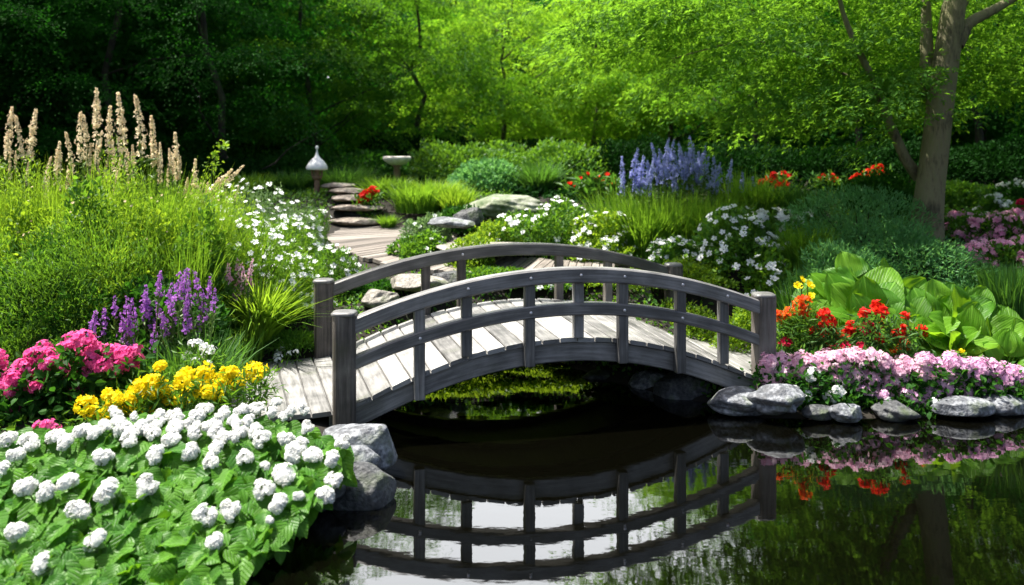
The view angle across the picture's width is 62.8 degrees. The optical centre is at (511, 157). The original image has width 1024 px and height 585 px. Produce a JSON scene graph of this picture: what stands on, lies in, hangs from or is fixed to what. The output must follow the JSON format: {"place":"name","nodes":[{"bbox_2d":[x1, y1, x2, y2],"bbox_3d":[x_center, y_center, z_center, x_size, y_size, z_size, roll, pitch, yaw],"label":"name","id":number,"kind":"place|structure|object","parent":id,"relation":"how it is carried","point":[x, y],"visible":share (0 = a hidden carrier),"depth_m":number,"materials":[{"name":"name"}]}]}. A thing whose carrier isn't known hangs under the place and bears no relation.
{"place":"outdoors","nodes":[
{"label":"outdoors","id":0,"kind":"place"},
{"bbox_2d":[327,225,614,275],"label":"path","id":1,"kind":"structure","parent":0,"point":[367,243],"depth_m":13.46,"materials":[{"name":"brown wood"}]},
{"bbox_2d":[0,150,1023,470],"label":"ground","id":2,"kind":"structure","parent":0,"point":[620,376],"depth_m":11.64,"materials":[{"name":"plant"}]},
{"bbox_2d":[0,196,62,311],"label":"leafy plant","id":3,"kind":"object","parent":2,"relation":"on","point":[20,214],"visible":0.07,"depth_m":9.76,"materials":[{"name":"green plant"}]},
{"bbox_2d":[0,106,74,225],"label":"foxtail lily","id":4,"kind":"object","parent":2,"relation":"on","point":[20,149],"visible":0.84,"depth_m":10.85,"materials":[{"name":"beige plant"}]},
{"bbox_2d":[0,150,91,298],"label":"perennial","id":5,"kind":"object","parent":2,"relation":"on","point":[9,188],"visible":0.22,"depth_m":10.09,"materials":[{"name":"green plant"}]},
{"bbox_2d":[0,423,122,584],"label":"hydrangea","id":6,"kind":"object","parent":2,"relation":"on","point":[57,486],"visible":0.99,"depth_m":5.64,"materials":[{"name":"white plant"}]},
{"bbox_2d":[0,247,124,351],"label":"shrub","id":7,"kind":"object","parent":2,"relation":"on","point":[16,280],"visible":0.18,"depth_m":8.81,"materials":[{"name":"green plant"}]},
{"bbox_2d":[24,277,124,347],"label":"leafy plant","id":8,"kind":"object","parent":2,"relation":"on","point":[50,319],"visible":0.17,"depth_m":8.78,"materials":[{"name":"green plant"}]},
{"bbox_2d":[33,173,119,316],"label":"leafy plant","id":9,"kind":"object","parent":2,"relation":"on","point":[67,201],"visible":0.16,"depth_m":9.71,"materials":[{"name":"green plant"}]},
{"bbox_2d":[0,328,158,431],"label":"phlox","id":10,"kind":"object","parent":2,"relation":"on","point":[63,372],"visible":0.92,"depth_m":7.65,"materials":[{"name":"pink plant"}]},
{"bbox_2d":[0,0,174,189],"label":"tree","id":11,"kind":"object","parent":2,"relation":"on","point":[44,81],"visible":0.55,"depth_m":16.61,"materials":[{"name":"green plant"}]},
{"bbox_2d":[0,209,174,344],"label":"shrub","id":12,"kind":"object","parent":2,"relation":"on","point":[72,255],"visible":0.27,"depth_m":9.02,"materials":[{"name":"green plant"}]},
{"bbox_2d":[0,146,184,196],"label":"undergrowth shrub","id":13,"kind":"object","parent":2,"relation":"on","point":[65,163],"visible":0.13,"depth_m":16.41,"materials":[{"name":"green plant"}]},
{"bbox_2d":[4,88,185,252],"bbox_3d":[-5.442,0.355,10.897,2.578,2.527,2.376,0,0,0],"label":"foxtail lily","id":14,"kind":"object","parent":2,"relation":"on","point":[140,145],"visible":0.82,"depth_m":10.76,"materials":[{"name":"beige plant"}]},
{"bbox_2d":[0,0,197,164],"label":"tree","id":15,"kind":"object","parent":2,"relation":"on","point":[13,89],"visible":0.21,"depth_m":19.57,"materials":[{"name":"green plant"}]},
{"bbox_2d":[6,134,192,310],"bbox_3d":[-4.971,0.813,9.992,2.513,2.233,1.868,0,0,0],"label":"perennial","id":16,"kind":"object","parent":2,"relation":"on","point":[105,185],"visible":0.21,"depth_m":9.76,"materials":[{"name":"green plant"}]},
{"bbox_2d":[34,199,202,294],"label":"ornamental grass","id":17,"kind":"object","parent":2,"relation":"on","point":[102,250],"depth_m":9.41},
{"bbox_2d":[88,196,177,314],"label":"leafy plant","id":18,"kind":"object","parent":2,"relation":"on","point":[158,221],"visible":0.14,"depth_m":9.71,"materials":[{"name":"green plant"}]},
{"bbox_2d":[56,153,232,244],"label":"ornamental grass","id":19,"kind":"object","parent":2,"relation":"on","point":[167,188],"depth_m":10.38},
{"bbox_2d":[68,272,234,374],"bbox_3d":[-4.041,1.794,9.181,2.018,1.133,1.759,0,0,0],"label":"shrub","id":20,"kind":"object","parent":2,"relation":"on","point":[221,311],"visible":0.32,"depth_m":8.89,"materials":[{"name":"green plant"}]},
{"bbox_2d":[0,0,304,190],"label":"tree","id":21,"kind":"object","parent":2,"relation":"on","point":[115,25],"visible":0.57,"depth_m":18.52,"materials":[{"name":"green plant"}]},
{"bbox_2d":[78,402,232,475],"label":"hydrangea","id":22,"kind":"object","parent":2,"relation":"on","point":[176,437],"visible":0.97,"depth_m":6.32,"materials":[{"name":"white plant"}]},
{"bbox_2d":[0,0,311,168],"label":"tree","id":23,"kind":"object","parent":2,"relation":"on","point":[74,46],"visible":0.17,"depth_m":19.85,"materials":[{"name":"green plant"}]},
{"bbox_2d":[62,358,259,424],"bbox_3d":[-3.091,2.171,7.450,1.881,0.820,1.093,0,0,0],"label":"marigold","id":24,"kind":"object","parent":2,"relation":"on","point":[149,394],"visible":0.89,"depth_m":7.27,"materials":[{"name":"yellow plant"}]},
{"bbox_2d":[86,267,263,406],"bbox_3d":[-3.513,1.818,8.590,2.089,1.416,1.961,0,0,0],"label":"salvia","id":25,"kind":"object","parent":2,"relation":"on","point":[145,307],"visible":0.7,"depth_m":8.45,"materials":[{"name":"purple plant"}]},
{"bbox_2d":[89,164,260,307],"bbox_3d":[-4.111,1.011,10.154,2.048,1.870,1.611,0,0,0],"label":"perennial","id":26,"kind":"object","parent":2,"relation":"on","point":[178,216],"visible":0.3,"depth_m":9.97,"materials":[{"name":"green plant"}]},
{"bbox_2d":[71,460,289,584],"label":"hydrangea","id":27,"kind":"object","parent":2,"relation":"on","point":[184,524],"visible":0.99,"depth_m":5.40,"materials":[{"name":"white plant"}]},
{"bbox_2d":[0,0,391,170],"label":"tree","id":28,"kind":"object","parent":2,"relation":"on","point":[93,65],"visible":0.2,"depth_m":21.70,"materials":[{"name":"green plant"}]},
{"bbox_2d":[128,151,267,189],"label":"undergrowth shrub","id":29,"kind":"object","parent":2,"relation":"on","point":[186,159],"visible":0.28,"depth_m":17.68,"materials":[{"name":"green plant"}]},
{"bbox_2d":[136,207,261,307],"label":"ornamental grass","id":30,"kind":"object","parent":2,"relation":"on","point":[189,266],"depth_m":9.62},
{"bbox_2d":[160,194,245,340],"bbox_3d":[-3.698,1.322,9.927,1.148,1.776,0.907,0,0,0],"label":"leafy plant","id":31,"kind":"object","parent":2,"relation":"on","point":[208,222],"visible":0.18,"depth_m":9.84,"materials":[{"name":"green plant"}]},
{"bbox_2d":[131,320,279,411],"bbox_3d":[-3.060,2.037,8.239,1.500,0.864,1.501,0,0,-25],"label":"daylily","id":32,"kind":"object","parent":2,"relation":"on","point":[169,355],"visible":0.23,"depth_m":8.20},
{"bbox_2d":[30,0,396,163],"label":"tree","id":33,"kind":"object","parent":2,"relation":"on","point":[279,147],"visible":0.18,"depth_m":23.54,"materials":[{"name":"green plant"}]},
{"bbox_2d":[50,0,377,182],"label":"tree","id":34,"kind":"object","parent":2,"relation":"on","point":[207,51],"visible":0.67,"depth_m":18.23,"materials":[{"name":"green plant"}]},
{"bbox_2d":[223,258,268,365],"bbox_3d":[-3.221,1.782,9.810,0.893,1.242,1.022,0,0,0],"label":"veronica","id":35,"kind":"object","parent":2,"relation":"on","point":[245,333],"visible":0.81,"depth_m":9.71,"materials":[{"name":"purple plant"}]},
{"bbox_2d":[223,358,288,417],"bbox_3d":[-2.369,2.169,7.588,0.655,0.734,0.834,0,0,0],"label":"marigold","id":36,"kind":"object","parent":2,"relation":"on","point":[260,371],"visible":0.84,"depth_m":7.57,"materials":[{"name":"yellow plant"}]},
{"bbox_2d":[202,211,313,307],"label":"starry bush","id":37,"kind":"object","parent":2,"relation":"on","point":[273,236],"visible":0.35,"depth_m":10.47,"materials":[{"name":"green plant"}]},
{"bbox_2d":[189,266,335,341],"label":"daylily","id":38,"kind":"object","parent":2,"relation":"on","point":[273,309],"visible":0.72,"depth_m":9.86,"materials":[{"name":"plant"}]},
{"bbox_2d":[204,175,325,252],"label":"starry bush","id":39,"kind":"object","parent":2,"relation":"on","point":[267,202],"visible":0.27,"depth_m":12.49,"materials":[{"name":"green plant"}]},
{"bbox_2d":[209,397,357,564],"bbox_3d":[-1.758,2.320,6.123,1.216,0.745,1.534,0,0,0],"label":"hydrangea","id":40,"kind":"object","parent":2,"relation":"on","point":[283,476],"visible":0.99,"depth_m":6.01,"materials":[{"name":"white plant"}]},
{"bbox_2d":[240,143,335,175],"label":"shrub","id":41,"kind":"object","parent":2,"relation":"on","point":[292,161],"visible":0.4,"depth_m":20.19,"materials":[{"name":"green plant"}]},
{"bbox_2d":[254,251,337,312],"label":"starry bush","id":42,"kind":"object","parent":2,"relation":"on","point":[307,269],"visible":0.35,"depth_m":10.74,"materials":[{"name":"green plant"}]},
{"bbox_2d":[161,0,469,162],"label":"tree","id":43,"kind":"object","parent":2,"relation":"on","point":[368,111],"visible":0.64,"depth_m":22.14,"materials":[{"name":"green plant"}]},
{"bbox_2d":[308,242,363,299],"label":"starry bush","id":44,"kind":"object","parent":2,"relation":"on","point":[333,273],"visible":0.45,"depth_m":11.30,"materials":[{"name":"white plant"}]},
{"bbox_2d":[321,182,385,225],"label":"stone steps","id":45,"kind":"structure","parent":2,"relation":"on","point":[346,190],"depth_m":15.45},
{"bbox_2d":[322,423,397,470],"bbox_3d":[-1.315,2.432,7.069,0.694,0.400,0.540,0,0,0],"label":"boulder","id":46,"kind":"object","parent":2,"relation":"on","point":[376,438],"visible":0.54,"depth_m":6.93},
{"bbox_2d":[333,461,396,510],"bbox_3d":[-1.231,2.561,6.530,0.650,0.412,0.479,0,0,0],"label":"boulder","id":47,"kind":"object","parent":2,"relation":"on","point":[376,488],"visible":0.54,"depth_m":6.34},
{"bbox_2d":[327,148,412,177],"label":"shrub","id":48,"kind":"object","parent":2,"relation":"on","point":[365,156],"visible":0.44,"depth_m":20.05,"materials":[{"name":"green plant"}]},
{"bbox_2d":[290,0,475,156],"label":"tree","id":49,"kind":"object","parent":2,"relation":"on","point":[416,26],"visible":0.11,"depth_m":32.19,"materials":[{"name":"green plant"}]},
{"bbox_2d":[359,174,469,213],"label":"ornamental grass","id":50,"kind":"object","parent":2,"relation":"on","point":[410,199],"depth_m":15.29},
{"bbox_2d":[384,228,448,259],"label":"shrub","id":51,"kind":"object","parent":2,"relation":"on","point":[423,242],"visible":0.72,"depth_m":13.06,"materials":[{"name":"green plant"}]},
{"bbox_2d":[297,0,545,156],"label":"tree","id":52,"kind":"object","parent":2,"relation":"on","point":[386,57],"visible":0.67,"depth_m":23.99,"materials":[{"name":"green plant"}]},
{"bbox_2d":[404,137,520,184],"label":"shrub","id":53,"kind":"object","parent":2,"relation":"on","point":[456,156],"visible":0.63,"depth_m":18.47,"materials":[{"name":"green plant"}]},
{"bbox_2d":[389,0,573,147],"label":"tree","id":54,"kind":"object","parent":2,"relation":"on","point":[451,127],"visible":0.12,"depth_m":34.21,"materials":[{"name":"green plant"}]},
{"bbox_2d":[442,155,522,193],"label":"shrub","id":55,"kind":"object","parent":2,"relation":"on","point":[492,171],"visible":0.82,"depth_m":17.12,"materials":[{"name":"green plant"}]},
{"bbox_2d":[384,0,594,143],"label":"tree","id":56,"kind":"object","parent":2,"relation":"on","point":[548,19],"visible":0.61,"depth_m":27.11,"materials":[{"name":"green plant"}]},
{"bbox_2d":[226,242,775,425],"bbox_3d":[0.360,1.865,9.531,6.898,1.530,2.821,0,0,-19],"label":"footbridge","id":57,"kind":"object","parent":2,"relation":"on","point":[344,377],"visible":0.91,"depth_m":8.57,"materials":[{"name":"grey wood"}]},
{"bbox_2d":[466,194,544,220],"bbox_3d":[-0.062,0.892,14.975,1.323,0.469,1.186,0,0,-31],"label":"boulder","id":58,"kind":"object","parent":2,"relation":"on","point":[493,206],"visible":0.69,"depth_m":14.58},
{"bbox_2d":[0,185,1022,579],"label":"ground cover","id":59,"kind":"object","parent":2,"relation":"on","point":[354,299],"visible":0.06,"depth_m":11.66,"materials":[{"name":"green plant"}]},
{"bbox_2d":[2,0,1023,154],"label":"woods","id":60,"kind":"object","parent":2,"relation":"on","point":[398,75],"visible":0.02,"depth_m":39.52,"materials":[{"name":"green plant"}]},
{"bbox_2d":[14,154,1023,217],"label":"ground ivy","id":61,"kind":"object","parent":2,"relation":"on","point":[536,193],"visible":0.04,"depth_m":16.19,"materials":[{"name":"green plant"}]},
{"bbox_2d":[504,156,574,193],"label":"ornamental grass","id":62,"kind":"object","parent":2,"relation":"on","point":[541,177],"depth_m":16.97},
{"bbox_2d":[489,193,597,255],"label":"white bush","id":63,"kind":"object","parent":2,"relation":"on","point":[532,226],"visible":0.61,"depth_m":13.34,"materials":[{"name":"green plant"}]},
{"bbox_2d":[517,137,614,186],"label":"shrub","id":64,"kind":"object","parent":2,"relation":"on","point":[562,150],"visible":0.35,"depth_m":18.18,"materials":[{"name":"green plant"}]},
{"bbox_2d":[465,0,698,153],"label":"tree","id":65,"kind":"object","parent":2,"relation":"on","point":[543,79],"visible":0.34,"depth_m":27.43,"materials":[{"name":"green plant"}]},
{"bbox_2d":[557,160,627,201],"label":"tulip","id":66,"kind":"object","parent":2,"relation":"on","point":[590,182],"visible":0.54,"depth_m":16.30,"materials":[{"name":"plant"}]},
{"bbox_2d":[565,207,638,262],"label":"white bush","id":67,"kind":"object","parent":2,"relation":"on","point":[600,239],"visible":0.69,"depth_m":13.01,"materials":[{"name":"green plant"}]},
{"bbox_2d":[560,132,695,183],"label":"undergrowth shrub","id":68,"kind":"object","parent":2,"relation":"on","point":[613,160],"visible":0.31,"depth_m":18.05,"materials":[{"name":"green plant"}]},
{"bbox_2d":[589,197,696,256],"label":"ornamental grass","id":69,"kind":"object","parent":2,"relation":"on","point":[646,235],"depth_m":13.02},
{"bbox_2d":[573,136,753,247],"bbox_3d":[2.552,0.562,14.095,3.268,1.890,3.268,0,0,36],"label":"delphinium","id":70,"kind":"object","parent":2,"relation":"on","point":[663,170],"visible":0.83,"depth_m":14.02,"materials":[{"name":"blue plant"}]},
{"bbox_2d":[546,0,784,145],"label":"tree","id":71,"kind":"object","parent":2,"relation":"on","point":[641,115],"visible":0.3,"depth_m":25.97,"materials":[{"name":"green plant"}]},
{"bbox_2d":[646,234,698,265],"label":"white bush","id":72,"kind":"object","parent":2,"relation":"on","point":[661,251],"visible":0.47,"depth_m":12.32,"materials":[{"name":"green plant"}]},
{"bbox_2d":[653,371,711,399],"bbox_3d":[1.904,2.616,9.434,0.660,0.419,0.566,0,0,0],"label":"rock","id":73,"kind":"object","parent":2,"relation":"on","point":[674,385],"visible":0.61,"depth_m":9.24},
{"bbox_2d":[652,253,739,291],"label":"cushion shrub","id":74,"kind":"object","parent":2,"relation":"on","point":[698,272],"visible":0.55,"depth_m":11.76,"materials":[{"name":"green plant"}]},
{"bbox_2d":[626,138,800,182],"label":"undergrowth shrub","id":75,"kind":"object","parent":2,"relation":"on","point":[737,155],"visible":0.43,"depth_m":16.78,"materials":[{"name":"green plant"}]},
{"bbox_2d":[687,203,805,272],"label":"white bush","id":76,"kind":"object","parent":2,"relation":"on","point":[739,229],"visible":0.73,"depth_m":12.05,"materials":[{"name":"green plant"}]},
{"bbox_2d":[587,0,919,145],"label":"tree","id":77,"kind":"object","parent":2,"relation":"on","point":[755,136],"visible":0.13,"depth_m":22.75,"materials":[{"name":"green plant"}]},
{"bbox_2d":[487,0,1023,252],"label":"maple tree","id":78,"kind":"object","parent":2,"relation":"on","point":[932,75],"visible":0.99,"depth_m":12.15,"materials":[{"name":"green plant"}]},
{"bbox_2d":[644,0,877,150],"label":"tree","id":79,"kind":"object","parent":2,"relation":"on","point":[774,138],"visible":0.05,"depth_m":30.00,"materials":[{"name":"green plant"}]},
{"bbox_2d":[731,238,794,322],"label":"white bush","id":80,"kind":"object","parent":2,"relation":"on","point":[770,269],"visible":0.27,"depth_m":11.50,"materials":[{"name":"green plant"}]},
{"bbox_2d":[746,384,804,414],"bbox_3d":[2.674,2.446,8.448,0.526,0.334,0.448,0,0,-31],"label":"rock","id":81,"kind":"object","parent":2,"relation":"on","point":[773,399],"visible":0.98,"depth_m":8.34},
{"bbox_2d":[737,346,856,404],"bbox_3d":[3.058,2.305,8.967,1.323,0.652,0.887,0,0,0],"label":"phlox","id":82,"kind":"object","parent":2,"relation":"on","point":[774,369],"visible":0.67,"depth_m":8.78,"materials":[{"name":"pink plant"}]},
{"bbox_2d":[761,215,851,273],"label":"ornamental grass","id":83,"kind":"object","parent":2,"relation":"on","point":[797,240],"depth_m":11.60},
{"bbox_2d":[785,367,858,409],"bbox_3d":[3.185,2.419,8.641,0.838,0.529,0.642,0,0,0],"label":"candytuft","id":84,"kind":"object","parent":2,"relation":"on","point":[813,378],"visible":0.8,"depth_m":8.60,"materials":[{"name":"white plant"}]},
{"bbox_2d":[746,144,904,180],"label":"undergrowth shrub","id":85,"kind":"object","parent":2,"relation":"on","point":[815,159],"visible":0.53,"depth_m":16.39,"materials":[{"name":"green plant"}]},
{"bbox_2d":[773,289,912,359],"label":"geranium","id":86,"kind":"object","parent":2,"relation":"on","point":[789,324],"visible":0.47,"depth_m":9.28,"materials":[{"name":"orange plant"}]},
{"bbox_2d":[781,238,907,292],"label":"feathery shrub","id":87,"kind":"object","parent":2,"relation":"on","point":[868,259],"visible":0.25,"depth_m":10.88,"materials":[{"name":"green plant"}]},
{"bbox_2d":[775,182,945,256],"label":"feathery shrub","id":88,"kind":"object","parent":2,"relation":"on","point":[873,200],"visible":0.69,"depth_m":11.75,"materials":[{"name":"green plant"}]},
{"bbox_2d":[792,251,931,351],"bbox_3d":[4.203,1.804,9.935,1.858,1.257,1.390,0,0,0],"label":"hosta","id":89,"kind":"object","parent":2,"relation":"on","point":[847,283],"visible":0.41,"depth_m":9.99,"materials":[{"name":"green plant"}]},
{"bbox_2d":[796,298,944,359],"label":"geranium","id":90,"kind":"object","parent":2,"relation":"on","point":[901,334],"visible":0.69,"depth_m":9.22,"materials":[{"name":"red plant"}]},
{"bbox_2d":[724,0,1019,148],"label":"tree","id":91,"kind":"object","parent":2,"relation":"on","point":[832,135],"visible":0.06,"depth_m":27.86,"materials":[{"name":"green plant"}]},
{"bbox_2d":[836,166,915,215],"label":"shrub","id":92,"kind":"object","parent":2,"relation":"on","point":[873,179],"visible":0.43,"depth_m":13.97,"materials":[{"name":"green plant"}]},
{"bbox_2d":[811,346,949,407],"bbox_3d":[3.897,2.327,8.932,1.507,0.676,0.885,0,0,0],"label":"phlox","id":93,"kind":"object","parent":2,"relation":"on","point":[882,369],"visible":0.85,"depth_m":8.76,"materials":[{"name":"pink plant"}]},
{"bbox_2d":[851,376,949,419],"bbox_3d":[3.987,2.485,8.722,1.018,0.427,0.553,0,0,0],"label":"phlox","id":94,"kind":"object","parent":2,"relation":"on","point":[915,399],"visible":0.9,"depth_m":8.65,"materials":[{"name":"pink plant"}]},
{"bbox_2d":[795,0,1023,150],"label":"tree","id":95,"kind":"object","parent":2,"relation":"on","point":[972,133],"visible":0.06,"depth_m":27.77,"materials":[{"name":"green plant"}]},
{"bbox_2d":[822,214,1011,282],"bbox_3d":[5.385,1.185,11.266,2.518,0.866,2.010,0,0,0],"label":"feathery shrub","id":96,"kind":"object","parent":2,"relation":"on","point":[937,248],"visible":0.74,"depth_m":10.99,"materials":[{"name":"green plant"}]},
{"bbox_2d":[811,0,1023,151],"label":"tree","id":97,"kind":"object","parent":2,"relation":"on","point":[979,136],"visible":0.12,"depth_m":19.41,"materials":[{"name":"green plant"}]},
{"bbox_2d":[826,136,1015,181],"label":"undergrowth shrub","id":98,"kind":"object","parent":2,"relation":"on","point":[913,148],"visible":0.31,"depth_m":16.07,"materials":[{"name":"green plant"}]},
{"bbox_2d":[882,278,1023,358],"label":"hosta","id":99,"kind":"object","parent":2,"relation":"on","point":[970,324],"visible":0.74,"depth_m":9.54,"materials":[{"name":"green plant"}]},
{"bbox_2d":[908,350,1008,409],"bbox_3d":[4.694,2.381,8.931,1.220,0.635,0.782,0,0,0],"label":"phlox","id":100,"kind":"object","parent":2,"relation":"on","point":[961,379],"visible":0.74,"depth_m":8.76,"materials":[{"name":"pink plant"}]},
{"bbox_2d":[944,207,992,241],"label":"azalea","id":101,"kind":"object","parent":2,"relation":"on","point":[957,221],"visible":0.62,"depth_m":12.37,"materials":[{"name":"pink plant"}]},
{"bbox_2d":[947,139,1023,182],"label":"undergrowth shrub","id":102,"kind":"object","parent":2,"relation":"on","point":[1006,158],"visible":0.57,"depth_m":16.23,"materials":[{"name":"green plant"}]},
{"bbox_2d":[950,304,1023,367],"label":"hosta","id":103,"kind":"object","parent":2,"relation":"on","point":[1001,351],"visible":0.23,"depth_m":9.35,"materials":[{"name":"green plant"}]},
{"bbox_2d":[960,207,1023,241],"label":"azalea","id":104,"kind":"object","parent":2,"relation":"on","point":[1008,225],"visible":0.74,"depth_m":12.05,"materials":[{"name":"pink plant"}]},
{"bbox_2d":[963,259,1023,317],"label":"ornamental grass","id":105,"kind":"object","parent":2,"relation":"on","point":[1005,287],"depth_m":10.08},
{"bbox_2d":[966,234,1023,272],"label":"azalea","id":106,"kind":"object","parent":2,"relation":"on","point":[1013,249],"visible":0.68,"depth_m":11.08,"materials":[{"name":"pink plant"}]},
{"bbox_2d":[971,355,1023,399],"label":"phlox","id":107,"kind":"object","parent":2,"relation":"on","point":[1010,376],"visible":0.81,"depth_m":8.78,"materials":[{"name":"pink plant"}]},
{"bbox_2d":[245,362,1023,584],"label":"water","id":108,"kind":"structure","parent":0,"point":[556,473],"depth_m":6.50,"materials":[{"name":"black liquid"}]},
{"bbox_2d":[707,386,763,415],"bbox_3d":[2.337,2.513,8.659,0.618,0.292,0.540,0,0,0],"label":"rock","id":109,"kind":"object","parent":108,"relation":"in","point":[732,401],"visible":0.84,"depth_m":8.51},
{"bbox_2d":[931,395,995,416],"bbox_3d":[4.600,2.535,8.550,0.639,0.189,0.353,0,0,-16],"label":"rock","id":110,"kind":"object","parent":108,"relation":"in","point":[962,406],"visible":1,"depth_m":8.44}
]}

